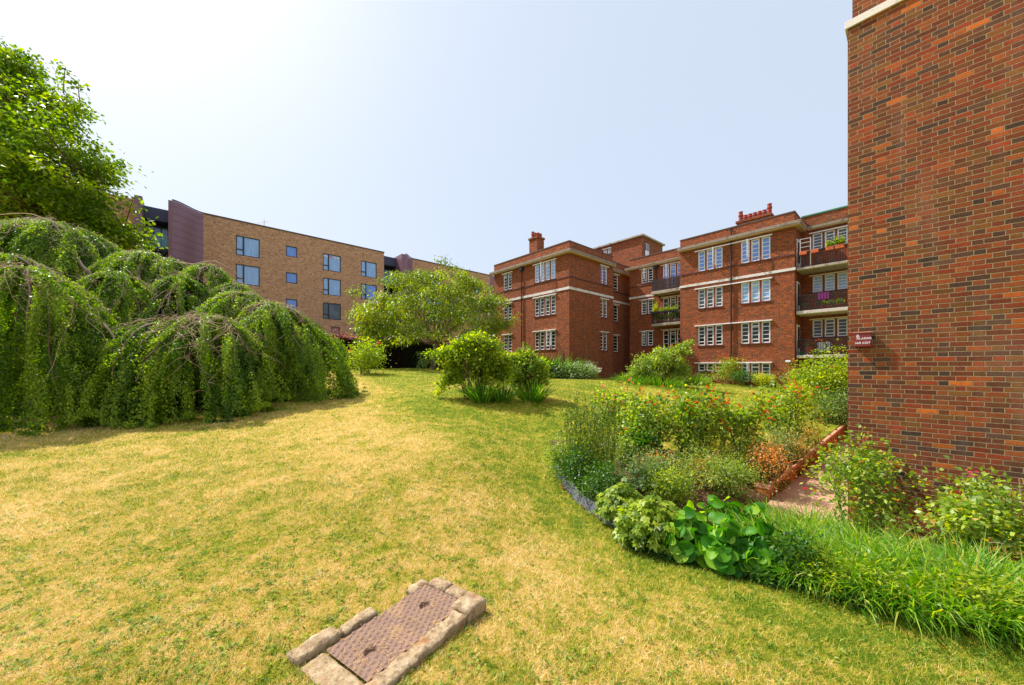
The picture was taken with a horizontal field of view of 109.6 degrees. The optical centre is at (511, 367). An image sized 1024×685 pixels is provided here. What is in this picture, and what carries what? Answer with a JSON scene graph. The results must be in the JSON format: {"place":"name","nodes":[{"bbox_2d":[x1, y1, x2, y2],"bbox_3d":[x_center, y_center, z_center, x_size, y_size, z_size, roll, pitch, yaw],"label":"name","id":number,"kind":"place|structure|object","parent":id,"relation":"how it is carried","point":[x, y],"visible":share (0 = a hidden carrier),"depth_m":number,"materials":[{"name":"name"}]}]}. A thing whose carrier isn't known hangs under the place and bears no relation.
{"place":"outdoors","nodes":[
{"label":"outdoors","id":0,"kind":"place"},
{"bbox_2d":[0,0,851,273],"label":"sky","id":1,"kind":"structure","parent":0,"point":[463,130],"materials":[{"name":"blue"}]},
{"bbox_2d":[0,368,1023,684],"bbox_3d":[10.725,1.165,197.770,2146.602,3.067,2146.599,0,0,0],"label":"lawn","id":2,"kind":"structure","parent":0,"point":[522,484],"depth_m":3.04,"materials":[{"name":"green plant"}]},
{"bbox_2d":[0,35,167,270],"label":"maple tree","id":3,"kind":"object","parent":2,"relation":"on","point":[30,135],"visible":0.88,"depth_m":18.44,"materials":[{"name":"green plant"}]},
{"bbox_2d":[0,213,367,436],"label":"weeping tree","id":4,"kind":"object","parent":2,"relation":"on","point":[144,339],"visible":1,"depth_m":9.41,"materials":[{"name":"green plant"}]},
{"bbox_2d":[14,194,493,343],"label":"apartment building","id":5,"kind":"structure","parent":2,"relation":"on","point":[301,271],"depth_m":38.63,"materials":[{"name":"brown brick"}]},
{"bbox_2d":[236,235,259,257],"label":"window","id":6,"kind":"structure","parent":5,"relation":"in","point":[245,246],"depth_m":36.32,"materials":[{"name":"blue glass"}]},
{"bbox_2d":[236,264,259,285],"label":"window","id":7,"kind":"structure","parent":5,"relation":"in","point":[250,275],"depth_m":36.37,"materials":[{"name":"blue glass"}]},
{"bbox_2d":[323,253,340,272],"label":"window","id":8,"kind":"structure","parent":5,"relation":"in","point":[329,264],"depth_m":41.54,"materials":[{"name":"blue glass"}]},
{"bbox_2d":[323,278,340,296],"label":"window","id":9,"kind":"structure","parent":5,"relation":"in","point":[332,287],"depth_m":41.55,"materials":[{"name":"blue glass"}]},
{"bbox_2d":[323,302,340,319],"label":"window","id":10,"kind":"structure","parent":5,"relation":"in","point":[332,311],"depth_m":41.54,"materials":[{"name":"blue glass"}]},
{"bbox_2d":[361,260,376,277],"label":"window","id":11,"kind":"structure","parent":5,"relation":"in","point":[368,269],"depth_m":44.35,"materials":[{"name":"blue glass"}]},
{"bbox_2d":[266,326,403,369],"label":"copper hedge","id":12,"kind":"object","parent":2,"relation":"on","point":[394,358],"visible":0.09,"depth_m":29.55,"materials":[{"name":"brown plant"}]},
{"bbox_2d":[346,334,396,373],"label":"rose bush","id":13,"kind":"object","parent":2,"relation":"on","point":[366,359],"visible":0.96,"depth_m":20.12,"materials":[{"name":"green plant"}]},
{"bbox_2d":[286,577,485,684],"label":"manhole","id":14,"kind":"object","parent":2,"relation":"on","point":[468,607],"visible":1,"depth_m":2.08,"materials":[{"name":"stone"}]},
{"bbox_2d":[338,591,453,681],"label":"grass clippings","id":15,"kind":"object","parent":14,"relation":"on","point":[397,634],"depth_m":2.12,"materials":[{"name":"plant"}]},
{"bbox_2d":[342,254,520,368],"bbox_3d":[-6.208,-4.085,27.779,13.927,8.714,10.258,0,0,0],"label":"cherry tree","id":16,"kind":"object","parent":2,"relation":"on","point":[371,320],"visible":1,"depth_m":26.35,"materials":[{"name":"green plant"}]},
{"bbox_2d":[403,336,473,369],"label":"green hedge","id":17,"kind":"object","parent":2,"relation":"on","point":[410,355],"visible":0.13,"depth_m":31.48,"materials":[{"name":"green plant"}]},
{"bbox_2d":[420,327,522,398],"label":"lilac bush","id":18,"kind":"object","parent":2,"relation":"on","point":[486,359],"visible":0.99,"depth_m":11.42,"materials":[{"name":"green plant"}]},
{"bbox_2d":[454,376,507,403],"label":"iris clump","id":19,"kind":"object","parent":2,"relation":"on","point":[477,395],"visible":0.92,"depth_m":11.01,"materials":[{"name":"green plant"}]},
{"bbox_2d":[479,381,524,402],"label":"iris clump","id":20,"kind":"object","parent":2,"relation":"on","point":[509,395],"visible":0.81,"depth_m":11.24,"materials":[{"name":"green plant"}]},
{"bbox_2d":[504,342,556,396],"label":"viburnum bush","id":21,"kind":"object","parent":2,"relation":"on","point":[531,366],"visible":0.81,"depth_m":12.16,"materials":[{"name":"green plant"}]},
{"bbox_2d":[505,377,560,402],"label":"iris clump","id":22,"kind":"object","parent":2,"relation":"on","point":[539,395],"visible":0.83,"depth_m":11.61,"materials":[{"name":"green plant"}]},
{"bbox_2d":[551,358,600,379],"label":"hydrangea","id":23,"kind":"object","parent":2,"relation":"on","point":[584,373],"visible":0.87,"depth_m":25.45,"materials":[{"name":"green plant"}]},
{"bbox_2d":[554,467,615,527],"bbox_3d":[0.942,1.792,5.298,0.206,0.266,2.257,0,0,-12],"label":"lawn edging","id":24,"kind":"object","parent":2,"relation":"on","point":[588,504],"visible":0.24,"depth_m":4.99,"materials":[{"name":"grey plastic"}]},
{"bbox_2d":[611,518,667,558],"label":"border plant","id":25,"kind":"object","parent":2,"relation":"on","point":[639,548],"visible":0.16,"depth_m":3.59,"materials":[{"name":"green plant"}]},
{"bbox_2d":[618,338,694,383],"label":"round shrub","id":26,"kind":"object","parent":2,"relation":"on","point":[668,364],"visible":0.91,"depth_m":20.63,"materials":[{"name":"green plant"}]},
{"bbox_2d":[638,370,687,388],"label":"iris clump","id":27,"kind":"object","parent":2,"relation":"on","point":[667,383],"visible":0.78,"depth_m":19.59,"materials":[{"name":"green plant"}]},
{"bbox_2d":[489,203,847,387],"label":"apartment block","id":28,"kind":"structure","parent":2,"relation":"on","point":[746,286],"depth_m":28.08,"materials":[{"name":"red brick"}]},
{"bbox_2d":[532,258,556,283],"bbox_3d":[2.632,-8.082,30.449,0.613,1.669,2.686,0,0,-42],"label":"window","id":29,"kind":"structure","parent":28,"relation":"in","point":[544,272],"depth_m":30.52,"materials":[{"name":"white paint"}]},
{"bbox_2d":[532,293,556,317],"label":"window","id":30,"kind":"structure","parent":28,"relation":"in","point":[544,306],"depth_m":30.56,"materials":[{"name":"white paint"}]},
{"bbox_2d":[532,329,556,350],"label":"window","id":31,"kind":"structure","parent":28,"relation":"in","point":[544,340],"depth_m":30.56,"materials":[{"name":"white paint"}]},
{"bbox_2d":[660,261,679,287],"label":"window","id":32,"kind":"structure","parent":28,"relation":"in","point":[673,269],"depth_m":31.51,"materials":[{"name":"white paint"}]},
{"bbox_2d":[660,295,679,321],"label":"window","id":33,"kind":"structure","parent":28,"relation":"in","point":[666,301],"depth_m":31.56,"materials":[{"name":"white paint"}]},
{"bbox_2d":[663,328,679,351],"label":"window","id":34,"kind":"structure","parent":28,"relation":"in","point":[669,335],"depth_m":31.57,"materials":[{"name":"white paint"}]},
{"bbox_2d":[697,247,722,272],"bbox_3d":[14.887,-8.144,27.293,0.603,1.600,1.834,0,0,-42],"label":"window","id":35,"kind":"structure","parent":28,"relation":"in","point":[711,259],"depth_m":27.46,"materials":[{"name":"white paint"}]},
{"bbox_2d":[697,286,722,309],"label":"window","id":36,"kind":"structure","parent":28,"relation":"in","point":[708,297],"depth_m":27.46,"materials":[{"name":"white paint"}]},
{"bbox_2d":[697,325,722,346],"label":"window","id":37,"kind":"structure","parent":28,"relation":"in","point":[707,335],"depth_m":27.46,"materials":[{"name":"white paint"}]},
{"bbox_2d":[740,236,770,264],"bbox_3d":[16.841,-8.144,25.107,0.616,1.600,1.874,0,0,-42],"label":"window","id":38,"kind":"structure","parent":28,"relation":"in","point":[756,250],"depth_m":25.23,"materials":[{"name":"white paint"}]},
{"bbox_2d":[740,279,770,304],"bbox_3d":[17.003,-5.250,25.253,0.180,1.545,1.874,0,0,-42],"label":"window","id":39,"kind":"structure","parent":28,"relation":"in","point":[755,291],"depth_m":25.26,"materials":[{"name":"white paint"}]},
{"bbox_2d":[740,321,770,344],"bbox_3d":[17.003,-2.385,25.253,0.180,1.548,1.874,0,0,-42],"label":"window","id":40,"kind":"structure","parent":28,"relation":"in","point":[752,332],"depth_m":25.27,"materials":[{"name":"white paint"}]},
{"bbox_2d":[741,363,769,382],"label":"window","id":41,"kind":"structure","parent":28,"relation":"in","point":[759,367],"depth_m":25.23,"materials":[{"name":"white paint"}]},
{"bbox_2d":[809,225,847,249],"bbox_3d":[20.880,-8.455,23.754,0.250,1.228,2.074,0,0,-42],"label":"window","id":42,"kind":"structure","parent":28,"relation":"in","point":[819,239],"depth_m":23.86,"materials":[{"name":"white paint"}]},
{"bbox_2d":[809,270,847,293],"bbox_3d":[20.880,-5.582,23.754,0.250,1.222,2.074,0,0,-42],"label":"window","id":43,"kind":"structure","parent":28,"relation":"in","point":[838,281],"depth_m":23.75,"materials":[{"name":"white paint"}]},
{"bbox_2d":[809,316,847,338],"bbox_3d":[20.880,-2.599,23.754,0.250,1.311,2.074,0,0,-42],"label":"window","id":44,"kind":"structure","parent":28,"relation":"in","point":[826,327],"depth_m":23.76,"materials":[{"name":"white paint"}]},
{"bbox_2d":[701,354,747,384],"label":"rose bush","id":45,"kind":"object","parent":2,"relation":"on","point":[725,364],"visible":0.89,"depth_m":25.72,"materials":[{"name":"green plant"}]},
{"bbox_2d":[747,371,775,387],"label":"bush","id":46,"kind":"object","parent":2,"relation":"on","point":[766,380],"visible":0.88,"depth_m":24.26,"materials":[{"name":"green plant"}]},
{"bbox_2d":[743,564,797,591],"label":"border plant","id":47,"kind":"object","parent":2,"relation":"on","point":[767,579],"visible":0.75,"depth_m":3.03,"materials":[{"name":"green plant"}]},
{"bbox_2d":[549,440,1002,622],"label":"flower bed soil","id":48,"kind":"structure","parent":2,"relation":"on","point":[733,498],"depth_m":6.22,"materials":[{"name":"brown soil"}]},
{"bbox_2d":[530,427,597,475],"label":"border plant","id":49,"kind":"object","parent":48,"relation":"on","point":[554,457],"visible":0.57,"depth_m":6.12,"materials":[{"name":"green plant"}]},
{"bbox_2d":[545,435,613,496],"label":"border plant","id":50,"kind":"object","parent":48,"relation":"on","point":[576,457],"visible":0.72,"depth_m":5.59,"materials":[{"name":"green plant"}]},
{"bbox_2d":[556,390,627,481],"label":"tall herb","id":51,"kind":"object","parent":48,"relation":"on","point":[600,435],"visible":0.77,"depth_m":5.91,"materials":[{"name":"green plant"}]},
{"bbox_2d":[565,448,652,508],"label":"border plant","id":52,"kind":"object","parent":48,"relation":"on","point":[602,484],"visible":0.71,"depth_m":4.94,"materials":[{"name":"green plant"}]},
{"bbox_2d":[589,378,639,442],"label":"rose bush","id":53,"kind":"object","parent":48,"relation":"on","point":[614,396],"visible":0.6,"depth_m":8.31,"materials":[{"name":"green plant"}]},
{"bbox_2d":[593,477,645,522],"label":"lobed plant","id":54,"kind":"object","parent":48,"relation":"on","point":[627,494],"visible":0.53,"depth_m":4.32,"materials":[{"name":"green plant"}]},
{"bbox_2d":[602,431,641,468],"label":"border plant","id":55,"kind":"object","parent":48,"relation":"on","point":[619,451],"visible":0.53,"depth_m":6.85,"materials":[{"name":"green plant"}]},
{"bbox_2d":[616,421,677,467],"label":"border plant","id":56,"kind":"object","parent":48,"relation":"on","point":[644,441],"visible":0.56,"depth_m":6.97,"materials":[{"name":"green plant"}]},
{"bbox_2d":[610,386,686,451],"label":"rose bush","id":57,"kind":"object","parent":48,"relation":"on","point":[648,419],"visible":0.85,"depth_m":7.34,"materials":[{"name":"green plant"}]},
{"bbox_2d":[612,494,685,555],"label":"lobed plant","id":58,"kind":"object","parent":48,"relation":"on","point":[643,513],"visible":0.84,"depth_m":3.59,"materials":[{"name":"green plant"}]},
{"bbox_2d":[618,465,693,495],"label":"lobed plant","id":59,"kind":"object","parent":48,"relation":"on","point":[641,478],"visible":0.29,"depth_m":5.72,"materials":[{"name":"green plant"}]},
{"bbox_2d":[615,444,705,490],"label":"border plant","id":60,"kind":"object","parent":48,"relation":"on","point":[637,464],"visible":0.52,"depth_m":5.86,"materials":[{"name":"green plant"}]},
{"bbox_2d":[638,460,711,508],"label":"border plant","id":61,"kind":"object","parent":48,"relation":"on","point":[663,481],"visible":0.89,"depth_m":5.33,"materials":[{"name":"green plant"}]},
{"bbox_2d":[652,546,706,569],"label":"border plant","id":62,"kind":"object","parent":48,"relation":"on","point":[670,557],"visible":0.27,"depth_m":3.40,"materials":[{"name":"green plant"}]},
{"bbox_2d":[661,506,708,568],"bbox_3d":[1.714,1.612,3.539,0.532,0.520,0.496,0,0,0],"label":"bergenia","id":63,"kind":"object","parent":48,"relation":"on","point":[692,530],"visible":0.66,"depth_m":3.42,"materials":[{"name":"green plant"}]},
{"bbox_2d":[657,378,737,461],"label":"rose bush","id":64,"kind":"object","parent":48,"relation":"on","point":[700,424],"visible":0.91,"depth_m":7.32,"materials":[{"name":"green plant"}]},
{"bbox_2d":[653,428,759,495],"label":"border plant","id":65,"kind":"object","parent":48,"relation":"on","point":[722,472],"visible":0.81,"depth_m":6.00,"materials":[{"name":"green plant"}]},
{"bbox_2d":[682,495,744,525],"bbox_3d":[2.538,1.791,4.462,0.796,0.448,0.655,0,0,0],"label":"bergenia","id":66,"kind":"object","parent":48,"relation":"on","point":[713,501],"visible":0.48,"depth_m":4.43,"materials":[{"name":"green plant"}]},
{"bbox_2d":[695,513,753,577],"bbox_3d":[1.976,1.606,3.323,0.520,0.517,0.450,0,0,0],"label":"bergenia","id":67,"kind":"object","parent":48,"relation":"on","point":[722,545],"visible":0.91,"depth_m":3.23,"materials":[{"name":"green plant"}]},
{"bbox_2d":[690,451,776,499],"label":"border plant","id":68,"kind":"object","parent":48,"relation":"on","point":[752,476],"visible":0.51,"depth_m":6.07,"materials":[{"name":"green plant"}]},
{"bbox_2d":[696,387,775,463],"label":"rose bush","id":69,"kind":"object","parent":48,"relation":"on","point":[744,421],"visible":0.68,"depth_m":7.48,"materials":[{"name":"green plant"}]},
{"bbox_2d":[701,430,774,470],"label":"border plant","id":70,"kind":"object","parent":48,"relation":"on","point":[737,452],"visible":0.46,"depth_m":6.97,"materials":[{"name":"green plant"}]},
{"bbox_2d":[734,502,782,530],"bbox_3d":[2.954,1.843,4.378,0.510,0.432,0.478,0,0,-44],"label":"bergenia","id":71,"kind":"object","parent":48,"relation":"on","point":[754,506],"visible":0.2,"depth_m":4.35,"materials":[{"name":"green plant"}]},
{"bbox_2d":[737,517,792,584],"bbox_3d":[2.225,1.606,3.243,0.491,0.523,0.479,0,0,0],"label":"bergenia","id":72,"kind":"object","parent":48,"relation":"on","point":[757,547],"visible":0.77,"depth_m":3.16,"materials":[{"name":"green plant"}]},
{"bbox_2d":[736,431,802,492],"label":"spurge plant","id":73,"kind":"object","parent":48,"relation":"on","point":[764,461],"visible":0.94,"depth_m":6.56,"materials":[{"name":"orange plant"}]},
{"bbox_2d":[696,504,862,590],"bbox_3d":[2.538,1.678,3.495,1.553,0.563,1.542,0,0,0],"label":"strap plant","id":74,"kind":"object","parent":48,"relation":"on","point":[779,534],"visible":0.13,"depth_m":3.69,"materials":[{"name":"green plant"}]},
{"bbox_2d":[730,497,840,533],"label":"strap plant","id":75,"kind":"object","parent":48,"relation":"on","point":[772,509],"visible":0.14,"depth_m":5.00,"materials":[{"name":"green plant"}]},
{"bbox_2d":[752,418,821,462],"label":"border plant","id":76,"kind":"object","parent":48,"relation":"on","point":[784,440],"visible":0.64,"depth_m":8.05,"materials":[{"name":"green plant"}]},
{"bbox_2d":[732,503,852,544],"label":"strap plant","id":77,"kind":"object","parent":48,"relation":"on","point":[787,522],"visible":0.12,"depth_m":4.07,"materials":[{"name":"green plant"}]},
{"bbox_2d":[748,375,839,450],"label":"rose bush","id":78,"kind":"object","parent":48,"relation":"on","point":[797,397],"visible":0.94,"depth_m":8.83,"materials":[{"name":"green plant"}]},
{"bbox_2d":[776,433,822,472],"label":"spurge plant","id":79,"kind":"object","parent":48,"relation":"on","point":[801,452],"visible":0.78,"depth_m":7.90,"materials":[{"name":"green plant"}]},
{"bbox_2d":[756,514,846,598],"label":"leafy plant","id":80,"kind":"object","parent":48,"relation":"on","point":[792,550],"visible":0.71,"depth_m":3.01,"materials":[{"name":"green plant"}]},
{"bbox_2d":[764,495,873,535],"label":"strap plant","id":81,"kind":"object","parent":48,"relation":"on","point":[801,517],"visible":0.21,"depth_m":5.17,"materials":[{"name":"green plant"}]},
{"bbox_2d":[736,511,912,621],"bbox_3d":[2.625,1.678,3.234,1.416,0.512,1.429,0,0,-33],"label":"strap plant","id":82,"kind":"object","parent":48,"relation":"on","point":[807,580],"visible":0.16,"depth_m":2.95,"materials":[{"name":"green plant"}]},
{"bbox_2d":[752,506,899,560],"bbox_3d":[3.236,1.740,3.685,1.405,0.648,1.424,0,0,0],"label":"strap plant","id":83,"kind":"object","parent":48,"relation":"on","point":[779,520],"visible":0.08,"depth_m":3.90,"materials":[{"name":"green plant"}]},
{"bbox_2d":[778,530,880,608],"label":"leafy plant","id":84,"kind":"object","parent":48,"relation":"on","point":[835,561],"visible":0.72,"depth_m":2.82,"materials":[{"name":"green plant"}]},
{"bbox_2d":[742,506,954,640],"bbox_3d":[2.764,1.612,3.057,1.527,0.605,1.522,0,0,-37],"label":"strap plant","id":85,"kind":"object","parent":48,"relation":"on","point":[858,584],"visible":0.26,"depth_m":2.82,"materials":[{"name":"green plant"}]},
{"bbox_2d":[786,507,923,547],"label":"strap plant","id":86,"kind":"object","parent":48,"relation":"on","point":[870,526],"visible":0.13,"depth_m":4.81,"materials":[{"name":"green plant"}]},
{"bbox_2d":[800,424,938,538],"bbox_3d":[4.878,1.611,5.026,1.740,1.634,1.394,0,0,0],"label":"rose bush","id":87,"kind":"object","parent":48,"relation":"on","point":[860,476],"visible":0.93,"depth_m":4.94,"materials":[{"name":"green plant"}]},
{"bbox_2d":[775,501,969,569],"bbox_3d":[3.371,1.664,3.431,1.599,0.716,1.616,0,0,-35],"label":"strap plant","id":88,"kind":"object","parent":48,"relation":"on","point":[845,530],"visible":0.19,"depth_m":3.54,"materials":[{"name":"green plant"}]},
{"bbox_2d":[836,548,945,620],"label":"leafy plant","id":89,"kind":"object","parent":48,"relation":"on","point":[879,578],"visible":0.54,"depth_m":2.65,"materials":[{"name":"green plant"}]},
{"bbox_2d":[781,522,1021,650],"bbox_3d":[2.940,1.603,2.925,1.581,0.594,1.547,0,0,0],"label":"strap plant","id":90,"kind":"object","parent":48,"relation":"on","point":[909,612],"visible":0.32,"depth_m":2.57,"materials":[{"name":"green plant"}]},
{"bbox_2d":[796,519,1023,653],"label":"strap plant","id":91,"kind":"object","parent":48,"relation":"on","point":[935,611],"visible":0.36,"depth_m":2.57,"materials":[{"name":"green plant"}]},
{"bbox_2d":[824,519,1023,657],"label":"strap plant","id":92,"kind":"object","parent":48,"relation":"on","point":[978,632],"visible":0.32,"depth_m":2.58,"materials":[{"name":"green plant"}]},
{"bbox_2d":[836,521,1023,600],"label":"strap plant","id":93,"kind":"object","parent":48,"relation":"on","point":[940,551],"visible":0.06,"depth_m":3.18,"materials":[{"name":"green plant"}]},
{"bbox_2d":[853,517,1023,598],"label":"strap plant","id":94,"kind":"object","parent":48,"relation":"on","point":[999,556],"visible":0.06,"depth_m":3.15,"materials":[{"name":"green plant"}]},
{"bbox_2d":[897,558,993,641],"bbox_3d":[3.078,1.617,2.586,0.460,0.442,0.579,0,0,0],"label":"leafy plant","id":95,"kind":"object","parent":48,"relation":"on","point":[937,565],"visible":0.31,"depth_m":2.55,"materials":[{"name":"green plant"}]},
{"bbox_2d":[869,547,1023,649],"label":"strap plant","id":96,"kind":"object","parent":48,"relation":"on","point":[1005,631],"visible":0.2,"depth_m":2.37,"materials":[{"name":"green plant"}]},
{"bbox_2d":[882,454,1023,571],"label":"rose bush","id":97,"kind":"object","parent":48,"relation":"on","point":[971,512],"visible":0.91,"depth_m":3.68,"materials":[{"name":"green plant"}]},
{"bbox_2d":[893,544,1023,654],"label":"strap plant","id":98,"kind":"object","parent":48,"relation":"on","point":[1008,591],"visible":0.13,"depth_m":2.57,"materials":[{"name":"green plant"}]},
{"bbox_2d":[893,529,1023,588],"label":"strap plant","id":99,"kind":"object","parent":48,"relation":"on","point":[974,552],"visible":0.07,"depth_m":3.22,"materials":[{"name":"green plant"}]},
{"bbox_2d":[914,551,1023,646],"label":"leafy plant","id":100,"kind":"object","parent":48,"relation":"on","point":[981,598],"visible":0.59,"depth_m":2.42,"materials":[{"name":"green plant"}]},
{"bbox_2d":[754,423,847,499],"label":"retaining wall","id":101,"kind":"structure","parent":2,"relation":"on","point":[840,430],"depth_m":8.15,"materials":[{"name":"red brick"}]},
{"bbox_2d":[764,338,847,420],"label":"mock orange bush","id":102,"kind":"object","parent":2,"relation":"on","point":[822,375],"visible":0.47,"depth_m":14.07,"materials":[{"name":"green plant"}]},
{"bbox_2d":[806,385,847,424],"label":"sage bush","id":103,"kind":"object","parent":2,"relation":"on","point":[838,404],"visible":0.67,"depth_m":13.20,"materials":[{"name":"green plant"}]},
{"bbox_2d":[845,0,1023,562],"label":"brick building","id":104,"kind":"structure","parent":2,"relation":"on","point":[936,203],"depth_m":4.93,"materials":[{"name":"brick"}]},
{"bbox_2d":[853,331,871,346],"bbox_3d":[5.276,-0.420,5.441,0.096,0.220,0.198,0,0,-42],"label":"alarm box","id":105,"kind":"object","parent":104,"relation":"attached to","point":[862,339],"visible":1,"depth_m":5.41,"materials":[{"name":"red plastic"}]},
{"bbox_2d":[759,437,920,544],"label":"path","id":106,"kind":"structure","parent":0,"point":[798,490],"depth_m":6.77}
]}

